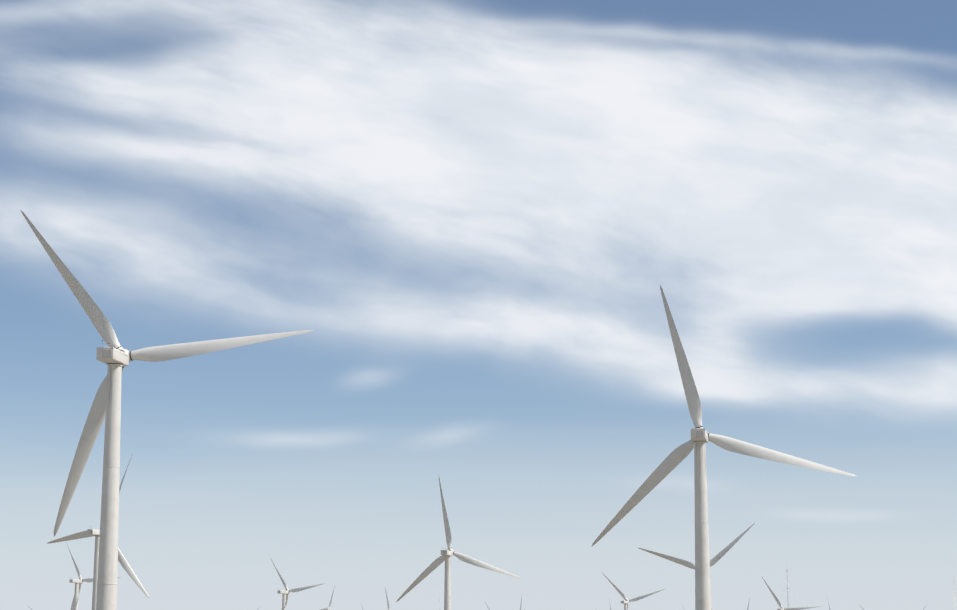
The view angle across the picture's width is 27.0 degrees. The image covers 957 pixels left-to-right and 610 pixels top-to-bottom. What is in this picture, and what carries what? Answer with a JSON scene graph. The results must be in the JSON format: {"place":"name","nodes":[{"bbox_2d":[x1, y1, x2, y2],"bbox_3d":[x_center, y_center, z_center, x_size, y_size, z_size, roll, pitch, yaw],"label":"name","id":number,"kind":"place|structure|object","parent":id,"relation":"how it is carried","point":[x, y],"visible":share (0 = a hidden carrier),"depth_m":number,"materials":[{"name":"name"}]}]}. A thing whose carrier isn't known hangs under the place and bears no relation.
{"place":"outdoors","nodes":[
{"label":"outdoors","id":0,"kind":"place"},
{"bbox_2d":[0,0,956,609],"label":"sky","id":1,"kind":"structure","parent":0,"point":[476,214],"materials":[{"name":"blue"}]},
{"bbox_3d":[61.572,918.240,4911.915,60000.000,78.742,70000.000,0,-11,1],"label":"ground","id":2,"kind":"structure","parent":0,"visible":0},
{"bbox_2d":[64,536,119,609],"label":"turbine","id":3,"kind":"object","parent":2,"relation":"on","point":[78,584],"depth_m":1445.96,"materials":[{"name":"paint"}]},
{"bbox_2d":[47,456,148,609],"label":"turbine","id":4,"kind":"object","parent":2,"relation":"on","point":[89,532],"visible":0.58,"depth_m":905.76,"materials":[{"name":"paint"}]},
{"bbox_2d":[20,210,312,609],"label":"turbine","id":5,"kind":"object","parent":2,"relation":"on","point":[115,357],"visible":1,"depth_m":391.85,"materials":[{"name":"paint"}]},
{"bbox_2d":[268,553,324,609],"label":"turbine","id":6,"kind":"object","parent":2,"relation":"on","point":[285,593],"depth_m":1556.34,"materials":[{"name":"paint"}]},
{"bbox_2d":[321,586,334,609],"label":"turbine","id":7,"kind":"object","parent":2,"relation":"on","point":[329,603],"depth_m":3078.09,"materials":[{"name":"paint"}]},
{"bbox_2d":[396,478,522,609],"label":"turbine","id":8,"kind":"object","parent":2,"relation":"on","point":[438,561],"visible":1,"depth_m":974.78,"materials":[{"name":"paint"}]},
{"bbox_2d":[603,574,663,609],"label":"turbine","id":9,"kind":"object","parent":2,"relation":"on","point":[626,602],"depth_m":1768.15,"materials":[{"name":"paint"}]},
{"bbox_2d":[639,523,754,609],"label":"turbine","id":10,"kind":"object","parent":2,"relation":"on","point":[718,556],"visible":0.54,"depth_m":1087.05,"materials":[{"name":"paint"}]},
{"bbox_2d":[591,285,855,609],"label":"turbine","id":11,"kind":"object","parent":2,"relation":"on","point":[701,436],"visible":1,"depth_m":480.57,"materials":[{"name":"paint"}]},
{"bbox_2d":[762,577,820,609],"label":"turbine","id":12,"kind":"object","parent":2,"relation":"on","point":[782,608],"depth_m":1894.11,"materials":[{"name":"paint"}]},
{"bbox_2d":[953,575,954,609],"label":"turbine","id":13,"kind":"object","parent":2,"relation":"on","point":[954,591],"depth_m":1327.94,"materials":[{"name":"paint"}]}
]}

